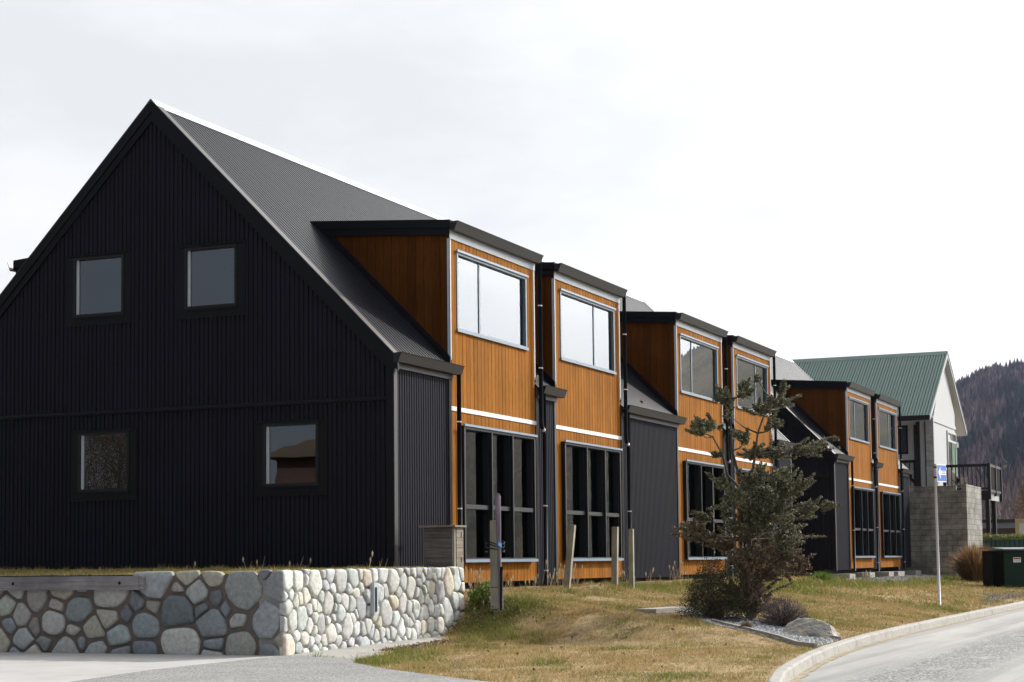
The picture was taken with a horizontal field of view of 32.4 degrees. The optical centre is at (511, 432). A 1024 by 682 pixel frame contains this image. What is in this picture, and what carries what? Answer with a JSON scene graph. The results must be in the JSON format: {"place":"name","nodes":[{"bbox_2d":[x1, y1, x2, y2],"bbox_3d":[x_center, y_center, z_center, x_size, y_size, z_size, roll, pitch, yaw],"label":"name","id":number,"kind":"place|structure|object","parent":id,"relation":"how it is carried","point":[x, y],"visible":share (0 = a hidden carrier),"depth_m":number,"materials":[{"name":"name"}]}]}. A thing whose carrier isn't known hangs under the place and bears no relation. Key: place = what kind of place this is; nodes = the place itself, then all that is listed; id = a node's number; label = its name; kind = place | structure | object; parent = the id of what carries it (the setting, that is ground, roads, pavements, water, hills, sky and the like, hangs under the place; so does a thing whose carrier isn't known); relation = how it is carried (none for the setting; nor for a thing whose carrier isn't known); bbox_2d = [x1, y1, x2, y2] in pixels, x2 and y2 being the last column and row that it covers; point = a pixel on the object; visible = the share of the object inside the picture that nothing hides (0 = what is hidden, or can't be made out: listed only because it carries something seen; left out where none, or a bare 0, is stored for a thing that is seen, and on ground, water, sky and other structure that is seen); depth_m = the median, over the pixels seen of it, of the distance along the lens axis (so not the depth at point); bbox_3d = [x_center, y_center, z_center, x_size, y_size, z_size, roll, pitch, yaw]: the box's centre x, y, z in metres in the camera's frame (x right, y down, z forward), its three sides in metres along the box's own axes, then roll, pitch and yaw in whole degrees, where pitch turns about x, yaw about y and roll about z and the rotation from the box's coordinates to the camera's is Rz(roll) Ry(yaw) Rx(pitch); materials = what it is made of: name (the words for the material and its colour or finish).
{"place":"outdoors","nodes":[
{"label":"outdoors","id":0,"kind":"place"},
{"bbox_2d":[0,652,274,681],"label":"driveway","id":1,"kind":"structure","parent":0,"point":[38,667],"depth_m":22.89,"materials":[{"name":"concrete"}]},
{"bbox_2d":[71,655,486,681],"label":"aggregate driveway","id":2,"kind":"structure","parent":0,"point":[293,668],"depth_m":20.31,"materials":[{"name":"grey concrete"}]},
{"bbox_2d":[0,0,1023,381],"label":"sky","id":3,"kind":"structure","parent":0,"point":[795,179],"materials":[{"name":"white"}]},
{"bbox_2d":[311,577,1023,681],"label":"lawn","id":4,"kind":"structure","parent":0,"point":[585,623],"depth_m":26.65,"materials":[{"name":"plant"}]},
{"bbox_2d":[0,567,464,655],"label":"stone wall","id":5,"kind":"structure","parent":4,"relation":"on","point":[277,612],"depth_m":25.52,"materials":[{"name":"grey stone"}]},
{"bbox_2d":[0,576,145,589],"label":"timber beam","id":6,"kind":"structure","parent":5,"relation":"attached to","point":[84,583],"depth_m":25.75,"materials":[{"name":"grey wood"}]},
{"bbox_2d":[370,583,377,613],"bbox_3d":[-2.096,2.527,26.845,0.092,0.480,0.130,-2,-5,23],"label":"wall light","id":7,"kind":"object","parent":5,"relation":"attached to","point":[374,600],"visible":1,"depth_m":26.79,"materials":[{"name":"silver metal"}]},
{"bbox_2d":[419,525,466,567],"bbox_3d":[-1.169,1.945,29.976,0.670,0.722,0.470,-2,-5,23],"label":"letterbox cabinet","id":8,"kind":"object","parent":5,"relation":"on","point":[443,545],"visible":0.98,"depth_m":29.81,"materials":[{"name":"grey wood"}]},
{"bbox_2d":[293,636,447,658],"bbox_3d":[-1.622,3.183,26.058,1.470,0.094,5.700,-2,-5,23],"label":"concrete strip","id":9,"kind":"object","parent":4,"relation":"on","point":[351,651],"depth_m":25.51,"materials":[{"name":"concrete"}]},
{"bbox_2d":[372,622,473,651],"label":"leaf litter","id":10,"kind":"object","parent":4,"relation":"on","point":[422,643],"visible":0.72,"depth_m":26.72,"materials":[{"name":"brown plant"}]},
{"bbox_2d":[99,550,871,612],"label":"dry weeds","id":11,"kind":"object","parent":4,"relation":"on","point":[477,581],"visible":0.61,"depth_m":34.33,"materials":[{"name":"brown plant"}]},
{"bbox_2d":[467,580,503,603],"bbox_3d":[-0.449,2.752,30.124,0.649,0.476,0.640,-2,-5,23],"label":"leafy plant","id":12,"kind":"object","parent":4,"relation":"on","point":[479,589],"visible":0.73,"depth_m":30.03,"materials":[{"name":"green plant"}]},
{"bbox_2d":[490,520,498,612],"bbox_3d":[-0.273,2.323,29.681,0.150,1.680,0.150,-2,-4,16],"label":"timber post","id":13,"kind":"object","parent":4,"relation":"on","point":[493,578],"visible":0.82,"depth_m":29.61,"materials":[{"name":"grey wood"}]},
{"bbox_2d":[485,493,504,609],"bbox_3d":[-0.254,2.004,29.632,0.453,1.950,0.303,-6,-7,51],"label":"tree stake","id":14,"kind":"object","parent":4,"relation":"on","point":[500,587],"visible":1,"depth_m":29.51,"materials":[{"name":"grey wood"}]},
{"bbox_2d":[440,585,644,644],"bbox_3d":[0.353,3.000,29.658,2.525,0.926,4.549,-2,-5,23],"label":"bank grass","id":15,"kind":"structure","parent":4,"relation":"on","point":[583,611],"depth_m":29.05,"materials":[{"name":"plant"}]},
{"bbox_2d":[563,524,575,587],"bbox_3d":[1.133,2.624,35.070,0.120,1.580,0.120,4,-2,18],"label":"timber post","id":16,"kind":"object","parent":4,"relation":"on","point":[569,555],"visible":0.82,"depth_m":35.02,"materials":[{"name":"grey wood"}]},
{"bbox_2d":[611,527,618,583],"bbox_3d":[2.155,2.772,36.939,0.120,1.590,0.120,0,-4,17],"label":"timber post","id":17,"kind":"object","parent":4,"relation":"on","point":[614,555],"visible":0.82,"depth_m":36.90,"materials":[{"name":"grey wood"}]},
{"bbox_2d":[628,529,634,586],"bbox_3d":[2.539,2.841,37.460,0.100,1.580,0.100,-2,-5,17],"label":"timber post","id":18,"kind":"object","parent":4,"relation":"on","point":[631,553],"visible":0.82,"depth_m":37.44,"materials":[{"name":"grey wood"}]},
{"bbox_2d":[635,606,692,613],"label":"concrete slab","id":19,"kind":"structure","parent":4,"relation":"on","point":[657,610],"depth_m":30.78,"materials":[{"name":"beige concrete"}]},
{"bbox_2d":[384,581,1014,677],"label":"fallen leaves","id":20,"kind":"object","parent":4,"relation":"on","point":[673,629],"visible":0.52,"depth_m":27.37,"materials":[{"name":"brown plant"}]},
{"bbox_2d":[674,555,755,621],"bbox_3d":[3.492,2.706,30.233,1.385,1.215,1.246,1,-5,-23],"label":"dark shrub","id":21,"kind":"object","parent":4,"relation":"on","point":[711,608],"visible":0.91,"depth_m":30.04,"materials":[{"name":"green plant"}]},
{"bbox_2d":[735,620,754,627],"bbox_3d":[3.732,3.076,28.115,0.382,0.171,0.381,2,-5,-30],"label":"dead grass tuft","id":22,"kind":"object","parent":4,"relation":"on","point":[746,624],"visible":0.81,"depth_m":28.09,"materials":[{"name":"brown plant"}]},
{"bbox_2d":[670,373,841,620],"bbox_3d":[4.266,1.118,30.915,2.868,4.406,2.239,1,-4,-20],"label":"tree","id":23,"kind":"object","parent":4,"relation":"on","point":[773,554],"visible":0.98,"depth_m":30.77,"materials":[{"name":"green plant"}]},
{"bbox_2d":[711,619,817,647],"bbox_3d":[3.856,3.116,27.390,0.045,0.326,4.034,1,-4,-15],"label":"edging board","id":24,"kind":"object","parent":4,"relation":"on","point":[791,641],"visible":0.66,"depth_m":26.92,"materials":[{"name":"wood"}]},
{"bbox_2d":[752,591,811,626],"bbox_3d":[4.554,3.010,29.721,1.102,0.683,1.119,-2,-5,23],"label":"purple shrub","id":25,"kind":"object","parent":4,"relation":"on","point":[785,616],"visible":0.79,"depth_m":29.62,"materials":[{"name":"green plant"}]},
{"bbox_2d":[783,618,839,637],"bbox_3d":[4.835,3.347,28.355,1.026,0.708,0.872,9,-5,-4],"label":"boulder","id":26,"kind":"object","parent":4,"relation":"on","point":[811,627],"visible":0.45,"depth_m":28.10,"materials":[{"name":"grey stone"}]},
{"bbox_2d":[809,570,833,581],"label":"green grass clump","id":27,"kind":"object","parent":4,"relation":"on","point":[823,576],"visible":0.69,"depth_m":51.38,"materials":[{"name":"green plant"}]},
{"bbox_2d":[832,635,840,640],"bbox_3d":[5.093,3.271,28.430,0.045,0.152,1.825,-1,-4,-1],"label":"edging board","id":28,"kind":"object","parent":4,"relation":"on","point":[837,637],"visible":0.21,"depth_m":27.57,"materials":[{"name":"concrete"}]},
{"bbox_2d":[825,574,854,578],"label":"footing block","id":29,"kind":"structure","parent":4,"relation":"on","point":[848,576],"depth_m":59.92,"materials":[{"name":"concrete"}]},
{"bbox_2d":[844,572,874,577],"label":"footing block","id":30,"kind":"structure","parent":4,"relation":"on","point":[859,574],"depth_m":63.04,"materials":[{"name":"concrete"}]},
{"bbox_2d":[705,572,1023,610],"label":"grass","id":31,"kind":"structure","parent":4,"relation":"on","point":[913,585],"depth_m":48.85,"materials":[{"name":"beige plant"}]},
{"bbox_2d":[875,572,893,576],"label":"footing block","id":32,"kind":"structure","parent":4,"relation":"on","point":[881,574],"depth_m":66.20,"materials":[{"name":"concrete"}]},
{"bbox_2d":[880,571,904,575],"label":"footing block","id":33,"kind":"structure","parent":4,"relation":"on","point":[899,573],"depth_m":68.27,"materials":[{"name":"concrete"}]},
{"bbox_2d":[848,574,955,581],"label":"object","id":34,"kind":"structure","parent":4,"relation":"on","point":[904,577],"depth_m":64.99,"materials":[{"name":"plant"}]},
{"bbox_2d":[905,570,920,574],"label":"footing block","id":35,"kind":"structure","parent":4,"relation":"on","point":[913,572],"depth_m":71.25,"materials":[{"name":"concrete"}]},
{"bbox_2d":[933,464,945,604],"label":"street sign","id":36,"kind":"object","parent":4,"relation":"on","point":[940,475],"visible":0.95,"depth_m":43.17,"materials":[{"name":"metal"}]},
{"bbox_2d":[900,484,982,575],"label":"block wall","id":37,"kind":"structure","parent":4,"relation":"on","point":[959,518],"depth_m":72.95,"materials":[{"name":"concrete"}]},
{"bbox_2d":[979,547,1023,586],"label":"rubbish skip","id":38,"kind":"object","parent":4,"relation":"on","point":[1002,568],"visible":0.97,"depth_m":61.64,"materials":[{"name":"green metal"}]},
{"bbox_2d":[983,540,1023,550],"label":"green fence","id":39,"kind":"object","parent":4,"relation":"on","point":[1004,543],"visible":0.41,"depth_m":76.73,"materials":[{"name":"metal"}]},
{"bbox_2d":[1015,519,1023,533],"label":"white trailer","id":40,"kind":"object","parent":4,"relation":"on","point":[1019,525],"visible":0.29,"depth_m":93.33,"materials":[{"name":"paint"}]},
{"bbox_2d":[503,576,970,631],"bbox_3d":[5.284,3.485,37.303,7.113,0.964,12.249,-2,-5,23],"label":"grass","id":41,"kind":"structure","parent":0,"point":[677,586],"depth_m":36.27,"materials":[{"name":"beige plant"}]},
{"bbox_2d":[678,610,837,645],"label":"bed gravel","id":42,"kind":"structure","parent":0,"point":[813,639],"depth_m":28.18,"materials":[{"name":"grey gravel"}]},
{"bbox_2d":[800,608,1023,681],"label":"road","id":43,"kind":"structure","parent":0,"point":[988,649],"depth_m":25.05,"materials":[{"name":"grey asphalt"}]},
{"bbox_2d":[768,601,1023,681],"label":"kerb","id":44,"kind":"structure","parent":43,"relation":"on","point":[790,670],"depth_m":28.68,"materials":[{"name":"concrete"}]},
{"bbox_2d":[789,607,1023,681],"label":"gutter grit","id":45,"kind":"object","parent":43,"relation":"on","point":[798,677],"visible":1,"depth_m":26.48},
{"bbox_2d":[945,542,995,581],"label":"ornamental grass","id":46,"kind":"object","parent":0,"point":[968,565],"depth_m":67.60,"materials":[{"name":"brown plant"}]},
{"bbox_2d":[957,429,1018,518],"bbox_3d":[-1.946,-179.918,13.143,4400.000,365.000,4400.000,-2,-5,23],"label":"hills","id":47,"kind":"structure","parent":0,"point":[1004,466],"depth_m":1160.36,"materials":[{"name":"plant"}]},
{"bbox_2d":[956,358,1023,519],"bbox_3d":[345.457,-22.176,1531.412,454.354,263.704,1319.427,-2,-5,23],"label":"hill forest","id":48,"kind":"object","parent":47,"relation":"on","point":[992,397],"visible":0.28,"depth_m":1316.69,"materials":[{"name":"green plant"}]},
{"bbox_2d":[981,591,1023,604],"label":"verge gravel","id":49,"kind":"structure","parent":0,"point":[1003,597],"depth_m":51.89,"materials":[{"name":"grey gravel"}]},
{"bbox_2d":[982,533,1023,539],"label":"hedge","id":50,"kind":"object","parent":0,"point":[1017,536],"visible":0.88,"depth_m":77.08,"materials":[{"name":"green plant"}]},
{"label":"back yard","id":51,"kind":"structure","parent":0,"visible":0},
{"bbox_2d":[0,99,795,588],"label":"gabled house","id":52,"kind":"structure","parent":51,"relation":"on","point":[222,347],"depth_m":32.25,"materials":[{"name":"black metal"}]},
{"bbox_2d":[66,250,131,326],"bbox_3d":[-7.564,-2.628,32.331,1.420,1.320,0.135,-2,-5,23],"label":"window","id":53,"kind":"structure","parent":52,"relation":"in","point":[98,285],"depth_m":32.34,"materials":[{"name":"grey glass"}]},
{"bbox_2d":[70,427,136,500],"bbox_3d":[-7.410,0.588,32.044,1.440,1.300,0.135,-2,-5,23],"label":"window","id":54,"kind":"structure","parent":52,"relation":"in","point":[103,462],"depth_m":32.06,"materials":[{"name":"black glass"}]},
{"bbox_2d":[177,240,245,318],"bbox_3d":[-5.344,-2.711,31.384,1.430,1.320,0.135,-2,-5,23],"label":"window","id":55,"kind":"structure","parent":52,"relation":"in","point":[211,278],"depth_m":31.40,"materials":[{"name":"grey glass"}]},
{"bbox_2d":[255,418,327,495],"bbox_3d":[-3.811,0.432,30.512,1.430,1.310,0.135,-2,-5,23],"label":"window","id":56,"kind":"structure","parent":52,"relation":"in","point":[291,456],"depth_m":30.52,"materials":[{"name":"grey glass"}]},
{"bbox_2d":[456,249,528,350],"bbox_3d":[-0.380,-2.494,33.823,0.130,1.515,3.390,-2,-5,23],"label":"window","id":57,"kind":"structure","parent":52,"relation":"in","point":[491,298],"depth_m":33.85,"materials":[{"name":"glass"}]},
{"bbox_2d":[461,423,538,561],"bbox_3d":[-0.265,1.209,33.673,0.235,2.525,3.490,-2,-5,23],"label":"window","id":58,"kind":"structure","parent":52,"relation":"in","point":[494,460],"depth_m":33.91,"materials":[{"name":"black glass"}]},
{"bbox_2d":[559,288,616,374],"bbox_3d":[1.651,-2.170,38.561,0.130,1.515,3.420,-2,-5,23],"label":"window","id":59,"kind":"structure","parent":52,"relation":"in","point":[587,329],"depth_m":38.61,"materials":[{"name":"glass"}]},
{"bbox_2d":[561,440,623,560],"bbox_3d":[1.721,1.526,38.305,0.235,2.525,3.530,-2,-5,23],"label":"window","id":60,"kind":"structure","parent":52,"relation":"in","point":[590,473],"depth_m":38.44,"materials":[{"name":"black glass"}]},
{"bbox_2d":[679,333,719,402],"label":"window","id":61,"kind":"structure","parent":52,"relation":"in","point":[698,358],"depth_m":46.15,"materials":[{"name":"glass"}]},
{"bbox_2d":[683,459,726,559],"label":"window","id":62,"kind":"structure","parent":52,"relation":"in","point":[699,492],"depth_m":45.51,"materials":[{"name":"black glass"}]},
{"bbox_2d":[736,354,768,416],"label":"window","id":63,"kind":"structure","parent":52,"relation":"in","point":[746,367],"depth_m":50.96,"materials":[{"name":"glass"}]},
{"bbox_2d":[738,468,773,552],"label":"window","id":64,"kind":"structure","parent":52,"relation":"in","point":[743,470],"depth_m":49.70,"materials":[{"name":"black glass"}]},
{"bbox_2d":[728,334,913,576],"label":"gabled house","id":65,"kind":"structure","parent":51,"relation":"on","point":[863,475],"depth_m":63.12,"materials":[{"name":"black metal"}]},
{"bbox_2d":[792,486,798,523],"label":"window","id":66,"kind":"structure","parent":65,"relation":"in","point":[795,502],"depth_m":60.49,"materials":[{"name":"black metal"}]},
{"bbox_2d":[848,396,869,443],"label":"window","id":67,"kind":"structure","parent":65,"relation":"in","point":[858,409],"depth_m":64.24,"materials":[{"name":"glass"}]},
{"bbox_2d":[851,486,875,557],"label":"window","id":68,"kind":"structure","parent":65,"relation":"in","point":[863,497],"depth_m":64.27,"materials":[{"name":"black glass"}]},
{"bbox_2d":[878,407,896,451],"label":"window","id":69,"kind":"structure","parent":65,"relation":"in","point":[886,419],"depth_m":69.07,"materials":[{"name":"glass"}]},
{"bbox_2d":[880,491,901,557],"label":"window","id":70,"kind":"structure","parent":65,"relation":"in","point":[889,501],"depth_m":68.36,"materials":[{"name":"black glass"}]},
{"bbox_2d":[792,351,967,570],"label":"white house","id":71,"kind":"structure","parent":51,"relation":"on","point":[921,387],"depth_m":81.83,"materials":[{"name":"paint"}]},
{"bbox_2d":[897,425,907,453],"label":"window","id":72,"kind":"structure","parent":71,"relation":"in","point":[906,426],"depth_m":80.02,"materials":[{"name":"black glass"}]},
{"bbox_2d":[946,430,956,485],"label":"door","id":73,"kind":"structure","parent":71,"relation":"in","point":[951,444],"depth_m":84.11,"materials":[{"name":"white paint"}]},
{"bbox_2d":[943,463,1002,539],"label":"balcony deck","id":74,"kind":"structure","parent":71,"relation":"attached to","point":[994,493],"depth_m":79.14,"materials":[{"name":"black metal"}]},
{"bbox_2d":[946,468,967,487],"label":"deck chair","id":75,"kind":"object","parent":74,"relation":"on","point":[953,479],"visible":0.37,"depth_m":80.38,"materials":[{"name":"fabric"}]},
{"bbox_2d":[982,519,1014,537],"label":"garage row","id":76,"kind":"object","parent":51,"relation":"on","point":[1006,526],"visible":0.02,"depth_m":109.11,"materials":[{"name":"metal"}]},
{"bbox_2d":[982,528,1014,537],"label":"door","id":77,"kind":"structure","parent":76,"relation":"in","point":[1007,531],"depth_m":109.14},
{"bbox_2d":[1011,472,1023,518],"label":"larch tree","id":78,"kind":"object","parent":51,"relation":"on","point":[1021,502],"visible":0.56,"depth_m":139.57,"materials":[{"name":"brown plant"}]},
{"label":"terrace","id":79,"kind":"structure","parent":0,"visible":0},
{"bbox_2d":[0,562,425,575],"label":"terrace grass","id":80,"kind":"structure","parent":79,"relation":"on","point":[68,572],"depth_m":28.08,"materials":[{"name":"plant"}]}
]}

